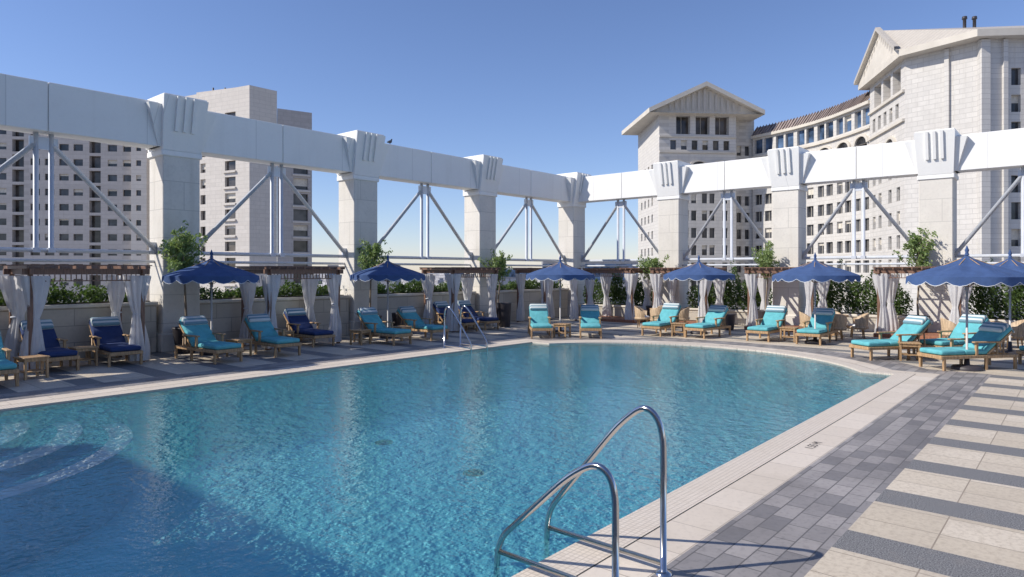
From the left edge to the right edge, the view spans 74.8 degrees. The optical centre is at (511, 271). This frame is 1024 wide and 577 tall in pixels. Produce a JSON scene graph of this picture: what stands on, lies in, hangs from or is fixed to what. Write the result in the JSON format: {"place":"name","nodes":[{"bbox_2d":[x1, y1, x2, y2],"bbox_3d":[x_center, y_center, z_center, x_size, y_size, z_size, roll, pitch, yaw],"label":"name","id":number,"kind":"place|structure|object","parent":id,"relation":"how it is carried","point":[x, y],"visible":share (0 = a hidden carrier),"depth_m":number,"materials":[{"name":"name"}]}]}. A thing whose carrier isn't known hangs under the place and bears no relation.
{"place":"outdoors","nodes":[
{"label":"outdoors","id":0,"kind":"place"},
{"bbox_2d":[0,130,149,302],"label":"apartment building","id":1,"kind":"structure","parent":0,"point":[86,216],"depth_m":143.26,"materials":[{"name":"concrete"}]},
{"bbox_2d":[185,85,311,296],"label":"apartment tower","id":2,"kind":"structure","parent":0,"point":[227,186],"depth_m":133.61,"materials":[{"name":"stone"}]},
{"bbox_2d":[317,273,438,279],"bbox_3d":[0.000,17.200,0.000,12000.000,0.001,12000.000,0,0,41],"label":"ground","id":3,"kind":"structure","parent":0,"point":[436,274],"depth_m":3713.17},
{"bbox_2d":[1,340,914,405],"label":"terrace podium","id":4,"kind":"object","parent":3,"relation":"on","point":[406,355],"depth_m":23.63,"materials":[{"name":"stone"}]},
{"bbox_2d":[317,261,637,303],"bbox_3d":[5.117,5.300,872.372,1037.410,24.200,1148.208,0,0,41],"label":"distant city buildings","id":5,"kind":"structure","parent":3,"relation":"on","point":[441,277],"depth_m":321.94,"materials":[{"name":"concrete"}]},
{"bbox_2d":[0,343,888,466],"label":"water","id":6,"kind":"structure","parent":0,"point":[536,348],"depth_m":15.25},
{"bbox_2d":[0,336,991,576],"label":"slate pavement","id":7,"kind":"structure","parent":0,"point":[801,523],"depth_m":7.11,"materials":[{"name":"stone"}]},
{"bbox_2d":[443,306,472,363],"bbox_3d":[-1.541,1.773,18.869,1.173,1.557,0.120,0,0,41],"label":"pool handrail","id":8,"kind":"object","parent":7,"relation":"on","point":[470,347],"visible":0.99,"depth_m":18.83,"materials":[{"name":"silver metal"}]},
{"bbox_2d":[459,305,487,360],"bbox_3d":[-1.118,1.773,19.362,1.173,1.557,0.120,0,0,41],"label":"pool handrail","id":9,"kind":"object","parent":7,"relation":"on","point":[486,345],"visible":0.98,"depth_m":19.33,"materials":[{"name":"silver metal"}]},
{"bbox_2d":[493,462,618,576],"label":"pool handrail","id":10,"kind":"object","parent":7,"relation":"on","point":[499,551],"visible":1,"depth_m":4.68,"materials":[{"name":"silver metal"}]},
{"bbox_2d":[543,405,671,576],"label":"pool handrail","id":11,"kind":"object","parent":7,"relation":"on","point":[663,571],"visible":0.98,"depth_m":4.99,"materials":[{"name":"silver metal"}]},
{"bbox_2d":[0,316,1023,576],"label":"deck pavement","id":12,"kind":"structure","parent":0,"point":[948,502],"depth_m":7.83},
{"bbox_2d":[0,332,19,386],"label":"sun lounger","id":13,"kind":"object","parent":12,"relation":"on","point":[7,366],"visible":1,"depth_m":12.80,"materials":[{"name":"fabric"}]},
{"bbox_2d":[13,354,49,380],"bbox_3d":[-9.901,1.975,13.792,0.480,0.450,0.480,0,0,30],"label":"side table","id":14,"kind":"object","parent":12,"relation":"on","point":[37,358],"visible":0.96,"depth_m":13.74,"materials":[{"name":"brown wood"}]},
{"bbox_2d":[17,319,79,373],"bbox_3d":[-10.559,1.667,15.185,1.985,1.065,0.760,0,0,40],"label":"sun lounger","id":15,"kind":"object","parent":12,"relation":"on","point":[54,351],"visible":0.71,"depth_m":15.32,"materials":[{"name":"fabric"}]},
{"bbox_2d":[0,264,151,372],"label":"cabana","id":16,"kind":"object","parent":12,"relation":"on","point":[28,293],"visible":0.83,"depth_m":15.38,"materials":[{"name":"fabric"}]},
{"bbox_2d":[0,300,158,357],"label":"wall","id":17,"kind":"structure","parent":12,"relation":"on","point":[70,321],"depth_m":16.83,"materials":[{"name":"stone"}]},
{"bbox_2d":[0,278,127,304],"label":"boxwood shrubs","id":18,"kind":"object","parent":17,"relation":"in","point":[91,296],"visible":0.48,"depth_m":16.93,"materials":[{"name":"green plant"}]},
{"bbox_2d":[68,345,98,365],"bbox_3d":[-9.963,1.975,15.560,0.480,0.450,0.480,0,0,38],"label":"side table","id":19,"kind":"object","parent":12,"relation":"on","point":[89,348],"visible":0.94,"depth_m":15.54,"materials":[{"name":"brown wood"}]},
{"bbox_2d":[85,316,142,366],"bbox_3d":[-9.664,1.667,16.224,1.985,1.065,0.760,0,0,44],"label":"sun lounger","id":20,"kind":"object","parent":12,"relation":"on","point":[107,336],"visible":0.91,"depth_m":16.35,"materials":[{"name":"fabric"}]},
{"bbox_2d":[145,93,216,352],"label":"stone column","id":21,"kind":"structure","parent":12,"relation":"on","point":[182,126],"depth_m":18.43,"materials":[{"name":"stone"}]},
{"bbox_2d":[0,73,1023,202],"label":"colonnade beam","id":22,"kind":"structure","parent":21,"relation":"on","point":[31,106],"depth_m":22.18,"materials":[{"name":"white paint"}]},
{"bbox_2d":[0,132,156,262],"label":"steel truss","id":23,"kind":"object","parent":22,"relation":"attached to","point":[37,143],"visible":0.97,"depth_m":16.57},
{"bbox_2d":[158,220,207,353],"bbox_3d":[-8.837,0.415,18.091,1.270,3.569,1.167,0,0,41],"label":"potted tree","id":24,"kind":"object","parent":12,"relation":"on","point":[178,247],"visible":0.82,"depth_m":17.83,"materials":[{"name":"green plant"}]},
{"bbox_2d":[174,315,243,364],"bbox_3d":[-7.543,1.667,16.618,1.985,1.065,0.760,0,0,37],"label":"sun lounger","id":25,"kind":"object","parent":12,"relation":"on","point":[198,333],"visible":1,"depth_m":16.66,"materials":[{"name":"fabric"}]},
{"bbox_2d":[161,250,259,354],"bbox_3d":[-8.006,0.810,17.835,2.368,2.780,2.368,0,0,-26],"label":"patio umbrella","id":26,"kind":"object","parent":12,"relation":"on","point":[211,270],"visible":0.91,"depth_m":17.11,"materials":[{"name":"blue canvas"},{"name":"white painted metal"}]},
{"bbox_2d":[225,338,252,357],"bbox_3d":[-7.085,1.975,17.372,0.480,0.450,0.480,0,0,25],"label":"side table","id":27,"kind":"object","parent":12,"relation":"on","point":[240,340],"visible":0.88,"depth_m":17.29,"materials":[{"name":"brown wood"}]},
{"bbox_2d":[241,313,301,357],"bbox_3d":[-6.471,1.686,17.943,1.985,1.029,0.760,0,0,43],"label":"sun lounger","id":28,"kind":"object","parent":12,"relation":"on","point":[261,330],"visible":0.93,"depth_m":17.99,"materials":[{"name":"fabric"}]},
{"bbox_2d":[200,295,349,341],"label":"wall","id":29,"kind":"structure","parent":12,"relation":"on","point":[227,316],"depth_m":20.52,"materials":[{"name":"concrete"}]},
{"bbox_2d":[200,276,341,298],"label":"boxwood shrubs","id":30,"kind":"object","parent":29,"relation":"in","point":[295,289],"visible":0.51,"depth_m":20.96,"materials":[{"name":"green plant"}]},
{"bbox_2d":[235,266,345,349],"bbox_3d":[-6.605,1.022,20.115,1.870,2.355,2.699,0,0,41],"label":"cabana","id":31,"kind":"object","parent":12,"relation":"on","point":[271,283],"visible":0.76,"depth_m":19.71,"materials":[{"name":"fabric"}]},
{"bbox_2d":[280,308,334,347],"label":"sun lounger","id":32,"kind":"object","parent":12,"relation":"on","point":[299,322],"visible":0.92,"depth_m":20.25,"materials":[{"name":"fabric"}]},
{"bbox_2d":[349,329,371,345],"bbox_3d":[-4.564,1.975,20.150,0.480,0.450,0.480,0,0,27],"label":"side table","id":33,"kind":"object","parent":12,"relation":"on","point":[360,339],"visible":1,"depth_m":20.05,"materials":[{"name":"brown wood"}]},
{"bbox_2d":[337,130,388,335],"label":"stone column","id":34,"kind":"structure","parent":12,"relation":"on","point":[366,152],"depth_m":23.15,"materials":[{"name":"stone"}]},
{"bbox_2d":[200,163,346,264],"bbox_3d":[-7.486,-1.815,21.246,0.220,3.170,5.490,0,0,41],"label":"steel truss","id":35,"kind":"object","parent":34,"relation":"attached to","point":[273,171],"visible":0.81,"depth_m":21.16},
{"bbox_2d":[377,183,472,265],"bbox_3d":[-3.411,-1.815,25.984,0.220,3.170,5.490,0,0,41],"label":"steel truss","id":36,"kind":"object","parent":34,"relation":"attached to","point":[422,189],"visible":0.85,"depth_m":26.03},
{"bbox_2d":[357,238,392,336],"bbox_3d":[-4.643,0.537,22.676,1.191,3.325,1.239,0,0,-15],"label":"potted tree","id":37,"kind":"object","parent":12,"relation":"on","point":[373,254],"visible":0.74,"depth_m":22.63,"materials":[{"name":"green plant"}]},
{"bbox_2d":[353,307,412,345],"bbox_3d":[-3.993,1.667,20.593,1.985,1.065,0.760,0,0,39],"label":"sun lounger","id":38,"kind":"object","parent":12,"relation":"on","point":[369,317],"visible":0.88,"depth_m":20.59,"materials":[{"name":"fabric"}]},
{"bbox_2d":[350,255,425,338],"bbox_3d":[-4.116,0.810,22.205,2.368,2.780,2.368,0,0,-31],"label":"patio umbrella","id":39,"kind":"object","parent":12,"relation":"on","point":[388,270],"visible":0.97,"depth_m":21.49,"materials":[{"name":"blue fabric"}]},
{"bbox_2d":[392,312,403,325],"bbox_3d":[-3.962,1.825,23.457,0.520,0.750,0.520,0,0,41],"label":"tall planter pot","id":40,"kind":"object","parent":12,"relation":"on","point":[396,318],"visible":0.38,"depth_m":23.24,"materials":[{"name":"ceramic"}]},
{"bbox_2d":[393,325,411,340],"bbox_3d":[-3.521,1.975,21.363,0.480,0.450,0.480,0,0,36],"label":"side table","id":41,"kind":"object","parent":12,"relation":"on","point":[405,327],"visible":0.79,"depth_m":21.26,"materials":[{"name":"brown wood"}]},
{"bbox_2d":[396,306,448,340],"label":"sun lounger","id":42,"kind":"object","parent":12,"relation":"on","point":[409,315],"visible":0.87,"depth_m":22.06,"materials":[{"name":"fabric"}]},
{"bbox_2d":[377,290,475,327],"bbox_3d":[-3.572,1.500,26.057,1.080,1.400,5.230,0,0,41],"label":"stone planter","id":43,"kind":"object","parent":12,"relation":"on","point":[415,300],"visible":0.43,"depth_m":24.99,"materials":[{"name":"stone"}]},
{"bbox_2d":[377,279,462,292],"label":"boxwood shrubs","id":44,"kind":"object","parent":43,"relation":"in","point":[418,287],"visible":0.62,"depth_m":25.28,"materials":[{"name":"green plant"}]},
{"bbox_2d":[0,346,892,576],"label":"swimming pool","id":45,"kind":"structure","parent":12,"relation":"in","point":[377,492],"depth_m":11.86,"materials":[{"name":"liquid"}]},
{"bbox_2d":[0,339,939,576],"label":"pool coping","id":46,"kind":"object","parent":45,"relation":"on","point":[690,528],"visible":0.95,"depth_m":8.33,"materials":[{"name":"stone"}]},
{"bbox_2d":[433,301,478,332],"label":"sun lounger","id":47,"kind":"object","parent":12,"relation":"on","point":[439,307],"visible":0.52,"depth_m":24.99,"materials":[{"name":"fabric"}]},
{"bbox_2d":[419,267,500,331],"bbox_3d":[-1.958,1.022,25.519,1.870,2.355,2.801,0,0,41],"label":"cabana","id":48,"kind":"object","parent":12,"relation":"on","point":[453,279],"visible":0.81,"depth_m":25.05,"materials":[{"name":"fabric"}]},
{"bbox_2d":[457,300,499,329],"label":"sun lounger","id":49,"kind":"object","parent":12,"relation":"on","point":[480,319],"visible":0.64,"depth_m":25.87,"materials":[{"name":"fabric"}]},
{"bbox_2d":[463,154,504,324],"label":"stone column","id":50,"kind":"structure","parent":12,"relation":"on","point":[480,220],"depth_m":27.88,"materials":[{"name":"stone"}]},
{"bbox_2d":[496,197,564,266],"bbox_3d":[0.747,-1.815,30.817,0.220,3.170,5.740,0,0,41],"label":"steel truss","id":51,"kind":"object","parent":50,"relation":"attached to","point":[527,202],"visible":0.8,"depth_m":30.81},
{"bbox_2d":[478,249,512,317],"bbox_3d":[-0.628,0.619,27.468,1.177,3.162,1.431,0,0,41],"label":"potted tree","id":52,"kind":"object","parent":12,"relation":"on","point":[497,261],"visible":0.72,"depth_m":27.45,"materials":[{"name":"green plant"}]},
{"bbox_2d":[497,302,511,326],"bbox_3d":[-0.301,1.725,26.640,0.582,0.950,0.582,0,0,41],"label":"tall planter pot","id":53,"kind":"object","parent":12,"relation":"on","point":[504,313],"visible":0.99,"depth_m":26.42,"materials":[{"name":"ceramic"}]},
{"bbox_2d":[497,288,568,321],"bbox_3d":[0.585,1.500,30.890,1.080,1.400,5.480,0,0,41],"label":"stone planter","id":54,"kind":"object","parent":12,"relation":"on","point":[532,296],"visible":0.33,"depth_m":30.48,"materials":[{"name":"stone"}]},
{"bbox_2d":[497,278,562,289],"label":"boxwood shrubs","id":55,"kind":"object","parent":54,"relation":"in","point":[529,283],"visible":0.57,"depth_m":30.64,"materials":[{"name":"green plant"}]},
{"bbox_2d":[528,304,552,338],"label":"sun lounger","id":56,"kind":"object","parent":12,"relation":"on","point":[539,318],"visible":1,"depth_m":23.03,"materials":[{"name":"fabric"}]},
{"bbox_2d":[513,268,580,321],"bbox_3d":[1.576,1.022,29.627,1.870,2.355,2.679,0,0,41],"label":"cabana","id":57,"kind":"object","parent":12,"relation":"on","point":[546,285],"visible":0.78,"depth_m":29.20,"materials":[{"name":"fabric"}]},
{"bbox_2d":[525,256,594,333],"bbox_3d":[1.717,0.810,23.849,2.368,2.780,2.368,0,0,-20],"label":"patio umbrella","id":58,"kind":"object","parent":12,"relation":"on","point":[560,270],"visible":0.92,"depth_m":23.11,"materials":[{"name":"blue canvas"},{"name":"white painted metal"}]},
{"bbox_2d":[553,323,571,337],"bbox_3d":[1.682,1.975,22.428,0.480,0.450,0.480,0,0,28],"label":"side table","id":59,"kind":"object","parent":12,"relation":"on","point":[559,325],"visible":1,"depth_m":22.33,"materials":[{"name":"brown wood"}]},
{"bbox_2d":[556,172,591,316],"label":"stone column","id":60,"kind":"structure","parent":12,"relation":"on","point":[572,230],"depth_m":32.75,"materials":[{"name":"stone"}]},
{"bbox_2d":[579,305,601,338],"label":"sun lounger","id":61,"kind":"object","parent":12,"relation":"on","point":[589,318],"visible":1,"depth_m":23.06,"materials":[{"name":"fabric"}]},
{"bbox_2d":[578,303,642,316],"bbox_3d":[5.207,1.880,31.663,4.360,0.640,0.980,0,0,41],"label":"stone planter","id":62,"kind":"object","parent":12,"relation":"on","point":[617,309],"visible":0.24,"depth_m":31.37,"materials":[{"name":"stone"}]},
{"bbox_2d":[583,264,652,304],"bbox_3d":[5.082,0.704,31.590,4.042,2.121,0.916,0,0,37],"label":"hedge","id":63,"kind":"object","parent":62,"relation":"in","point":[615,292],"visible":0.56,"depth_m":31.60,"materials":[{"name":"green plant"}]},
{"bbox_2d":[583,268,651,322],"bbox_3d":[4.764,1.022,29.934,2.802,2.355,1.920,0,0,41],"label":"cabana","id":64,"kind":"object","parent":12,"relation":"on","point":[631,279],"visible":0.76,"depth_m":29.60,"materials":[{"name":"fabric"}]},
{"bbox_2d":[634,306,650,326],"bbox_3d":[5.164,1.781,26.363,0.680,0.842,0.680,0,0,21],"label":"rattan chair","id":65,"kind":"object","parent":12,"relation":"on","point":[640,313],"visible":0.89,"depth_m":26.15,"materials":[{"name":"beige wicker"}]},
{"bbox_2d":[636,254,669,321],"bbox_3d":[6.040,0.717,29.086,1.373,2.966,1.136,0,0,-34],"label":"potted tree","id":66,"kind":"object","parent":12,"relation":"on","point":[647,265],"visible":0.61,"depth_m":28.99,"materials":[{"name":"green plant"}]},
{"bbox_2d":[650,308,664,329],"bbox_3d":[5.583,1.781,25.435,0.680,0.842,0.680,0,0,21],"label":"rattan chair","id":67,"kind":"object","parent":12,"relation":"on","point":[655,311],"visible":0.33,"depth_m":25.18,"materials":[{"name":"beige wicker"}]},
{"bbox_2d":[641,303,682,336],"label":"sun lounger","id":68,"kind":"object","parent":12,"relation":"on","point":[669,315],"visible":0.93,"depth_m":23.62,"materials":[{"name":"fabric"}]},
{"bbox_2d":[648,160,690,306],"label":"stone column","id":69,"kind":"structure","parent":12,"relation":"on","point":[668,178],"depth_m":29.41,"materials":[{"name":"stone"}]},
{"bbox_2d":[581,199,657,266],"bbox_3d":[5.122,-1.815,31.564,4.640,3.170,0.220,0,0,41],"label":"steel truss","id":70,"kind":"object","parent":69,"relation":"attached to","point":[621,204],"visible":0.87,"depth_m":31.64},
{"bbox_2d":[682,190,772,265],"bbox_3d":[9.076,-1.815,28.164,4.270,3.170,0.220,0,0,41],"label":"steel truss","id":71,"kind":"object","parent":69,"relation":"attached to","point":[725,196],"visible":0.81,"depth_m":28.23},
{"bbox_2d":[671,322,687,336],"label":"side table","id":72,"kind":"object","parent":12,"relation":"on","point":[674,324],"visible":0.93,"depth_m":22.55,"materials":[{"name":"brown wood"}]},
{"bbox_2d":[675,307,689,328],"bbox_3d":[6.511,1.781,25.854,0.680,0.842,0.680,0,0,21],"label":"rattan chair","id":73,"kind":"object","parent":12,"relation":"on","point":[684,315],"visible":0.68,"depth_m":25.55,"materials":[{"name":"beige wicker"}]},
{"bbox_2d":[649,268,725,323],"bbox_3d":[7.290,1.022,27.761,2.859,2.355,1.920,0,0,41],"label":"cabana","id":74,"kind":"object","parent":12,"relation":"on","point":[657,281],"visible":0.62,"depth_m":27.59,"materials":[{"name":"fabric"}]},
{"bbox_2d":[663,255,734,334],"bbox_3d":[6.592,0.810,23.612,2.368,2.780,2.368,0,0,-14],"label":"patio umbrella","id":75,"kind":"object","parent":12,"relation":"on","point":[698,271],"visible":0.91,"depth_m":22.93,"materials":[{"name":"blue canvas"},{"name":"white painted metal"}]},
{"bbox_2d":[684,305,730,338],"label":"sun lounger","id":76,"kind":"object","parent":12,"relation":"on","point":[714,318],"visible":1,"depth_m":22.77,"materials":[{"name":"fabric"}]},
{"bbox_2d":[681,307,759,324],"bbox_3d":[9.161,1.880,28.262,3.990,0.640,0.980,0,0,41],"label":"stone planter","id":77,"kind":"object","parent":12,"relation":"on","point":[740,316],"visible":0.2,"depth_m":27.59,"materials":[{"name":"stone"}]},
{"bbox_2d":[686,261,772,309],"bbox_3d":[9.065,0.649,28.140,3.611,2.233,1.033,0,0,41],"label":"hedge","id":78,"kind":"object","parent":77,"relation":"in","point":[731,298],"visible":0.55,"depth_m":27.87,"materials":[{"name":"green plant"}]},
{"bbox_2d":[721,313,735,329],"bbox_3d":[8.103,1.900,25.215,0.624,0.600,0.624,0,0,41],"label":"tall planter pot","id":79,"kind":"object","parent":12,"relation":"on","point":[729,318],"visible":0.55,"depth_m":24.96,"materials":[{"name":"ceramic"}]},
{"bbox_2d":[751,240,779,324],"bbox_3d":[9.900,0.509,25.913,0.944,3.383,1.455,0,0,-5],"label":"potted tree","id":80,"kind":"object","parent":12,"relation":"on","point":[765,258],"visible":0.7,"depth_m":25.89,"materials":[{"name":"green plant"}]},
{"bbox_2d":[746,305,789,341],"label":"sun lounger","id":81,"kind":"object","parent":12,"relation":"on","point":[773,319],"visible":0.93,"depth_m":21.82,"materials":[{"name":"fabric"}]},
{"bbox_2d":[761,146,810,324],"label":"stone column","id":82,"kind":"structure","parent":12,"relation":"on","point":[785,169],"depth_m":26.12,"materials":[{"name":"stone"}]},
{"bbox_2d":[743,267,829,332],"bbox_3d":[10.315,1.022,25.159,2.806,2.355,1.920,0,0,41],"label":"cabana","id":83,"kind":"object","parent":12,"relation":"on","point":[753,281],"visible":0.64,"depth_m":25.15,"materials":[{"name":"fabric"}]},
{"bbox_2d":[779,326,798,342],"bbox_3d":[8.703,1.975,21.006,0.480,0.450,0.480,0,0,37],"label":"side table","id":84,"kind":"object","parent":12,"relation":"on","point":[787,328],"visible":0.96,"depth_m":20.89,"materials":[{"name":"brown wood"}]},
{"bbox_2d":[799,311,810,336],"bbox_3d":[10.087,1.781,22.655,0.680,0.842,0.680,0,0,21],"label":"rattan chair","id":85,"kind":"object","parent":12,"relation":"on","point":[804,316],"visible":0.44,"depth_m":22.53,"materials":[{"name":"beige wicker"}]},
{"bbox_2d":[772,253,860,344],"bbox_3d":[9.244,0.810,20.408,2.368,2.780,2.368,0,0,4],"label":"patio umbrella","id":86,"kind":"object","parent":12,"relation":"on","point":[815,270],"visible":0.94,"depth_m":19.79,"materials":[{"name":"blue canvas"},{"name":"white painted metal"}]},
{"bbox_2d":[795,308,837,345],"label":"sun lounger","id":87,"kind":"object","parent":12,"relation":"on","point":[825,317],"visible":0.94,"depth_m":20.90,"materials":[{"name":"fabric"}]},
{"bbox_2d":[828,314,846,339],"bbox_3d":[10.506,1.781,21.728,0.680,0.842,0.680,0,0,21],"label":"rattan chair","id":88,"kind":"object","parent":12,"relation":"on","point":[840,323],"visible":0.6,"depth_m":21.43,"materials":[{"name":"beige wicker"}]},
{"bbox_2d":[803,312,906,331],"bbox_3d":[12.970,1.880,24.985,3.980,0.640,0.980,0,0,41],"label":"stone planter","id":89,"kind":"object","parent":12,"relation":"on","point":[873,319],"visible":0.1,"depth_m":24.36,"materials":[{"name":"stone"}]},
{"bbox_2d":[816,259,913,314],"bbox_3d":[12.863,0.644,24.921,3.622,2.233,1.048,0,0,41],"label":"hedge","id":90,"kind":"object","parent":89,"relation":"in","point":[901,301],"visible":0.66,"depth_m":24.88,"materials":[{"name":"green plant"}]},
{"bbox_2d":[846,313,868,338],"bbox_3d":[11.434,1.781,22.147,0.680,0.842,0.680,0,0,21],"label":"rattan chair","id":91,"kind":"object","parent":12,"relation":"on","point":[860,322],"visible":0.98,"depth_m":21.88,"materials":[{"name":"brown wood"}]},
{"bbox_2d":[849,315,934,360],"bbox_3d":[9.672,1.667,17.015,1.985,1.065,0.760,0,0,-11],"label":"sun lounger","id":92,"kind":"object","parent":12,"relation":"on","point":[914,328],"visible":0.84,"depth_m":16.84,"materials":[{"name":"fabric"}]},
{"bbox_2d":[898,341,921,361],"bbox_3d":[9.818,1.975,16.551,0.480,0.450,0.480,0,0,24],"label":"side table","id":93,"kind":"object","parent":12,"relation":"on","point":[917,345],"visible":0.92,"depth_m":16.43,"materials":[{"name":"brown wood"}]},
{"bbox_2d":[892,227,937,332],"bbox_3d":[13.786,0.329,22.797,1.344,3.742,1.078,0,0,41],"label":"potted tree","id":94,"kind":"object","parent":12,"relation":"on","point":[917,243],"visible":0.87,"depth_m":22.70,"materials":[{"name":"green plant"}]},
{"bbox_2d":[872,267,972,339],"bbox_3d":[13.678,1.022,22.266,2.789,2.355,1.920,0,0,41],"label":"cabana","id":95,"kind":"object","parent":12,"relation":"on","point":[886,283],"visible":0.67,"depth_m":22.30,"materials":[{"name":"fabric"}]},
{"bbox_2d":[904,128,967,331],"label":"stone column","id":96,"kind":"structure","parent":12,"relation":"on","point":[935,156],"depth_m":22.86,"materials":[{"name":"stone"}]},
{"bbox_2d":[801,179,915,264],"bbox_3d":[12.886,-1.815,24.887,4.260,3.170,0.220,0,0,41],"label":"steel truss","id":97,"kind":"object","parent":96,"relation":"attached to","point":[862,186],"visible":0.81,"depth_m":24.92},
{"bbox_2d":[940,318,955,337],"bbox_3d":[12.973,1.781,19.646,0.680,0.842,0.680,0,0,21],"label":"rattan chair","id":98,"kind":"object","parent":12,"relation":"on","point":[946,324],"visible":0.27,"depth_m":19.52,"materials":[{"name":"beige wicker"}]},
{"bbox_2d":[920,314,993,354],"bbox_3d":[11.486,1.667,17.360,1.985,1.065,0.760,0,0,-22],"label":"sun lounger","id":99,"kind":"object","parent":12,"relation":"on","point":[975,322],"visible":0.53,"depth_m":17.37,"materials":[{"name":"fabric"}]},
{"bbox_2d":[905,246,1023,371],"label":"patio umbrella","id":100,"kind":"object","parent":12,"relation":"on","point":[966,271],"visible":1,"depth_m":14.42,"materials":[{"name":"blue fabric"}]},
{"bbox_2d":[917,322,1017,370],"bbox_3d":[10.373,1.686,15.272,1.985,1.029,0.760,0,0,-10],"label":"sun lounger","id":101,"kind":"object","parent":12,"relation":"on","point":[986,340],"visible":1,"depth_m":15.07,"materials":[{"name":"fabric"}]},
{"bbox_2d":[989,318,1023,339],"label":"stone planter","id":102,"kind":"object","parent":12,"relation":"on","point":[1004,320],"depth_m":21.75,"materials":[{"name":"stone"}]},
{"bbox_2d":[968,257,1023,319],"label":"hedge","id":103,"kind":"object","parent":102,"relation":"in","point":[996,306],"visible":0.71,"depth_m":22.04,"materials":[{"name":"green plant"}]},
{"bbox_2d":[992,250,1023,355],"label":"patio umbrella","id":104,"kind":"object","parent":12,"relation":"on","point":[1012,264],"visible":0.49,"depth_m":17.52,"materials":[{"name":"blue fabric"}]},
{"bbox_2d":[1004,319,1023,347],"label":"rattan chair","id":105,"kind":"object","parent":12,"relation":"on","point":[1018,328],"visible":0.56,"depth_m":18.86,"materials":[{"name":"beige wicker"}]},
{"bbox_2d":[1016,345,1023,363],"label":"sun lounger","id":106,"kind":"object","parent":12,"relation":"on","point":[1020,352],"visible":1,"depth_m":15.81,"materials":[{"name":"brown wood"}]},
{"bbox_2d":[0,0,1023,272],"label":"sky","id":107,"kind":"structure","parent":0,"point":[547,86],"materials":[{"name":"blue"}]},
{"bbox_2d":[622,16,1023,318],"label":"hotel building","id":108,"kind":"structure","parent":0,"point":[965,80],"depth_m":95.50,"materials":[{"name":"stone"}]},
{"bbox_3d":[18.561,-1.300,19.892,1.840,7.000,1.470,0,0,41],"label":"stone column","id":109,"kind":"object","parent":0,"visible":0},
{"bbox_2d":[955,166,1023,263],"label":"steel truss","id":110,"kind":"object","parent":109,"relation":"attached to","point":[990,213],"visible":0.81,"depth_m":22.07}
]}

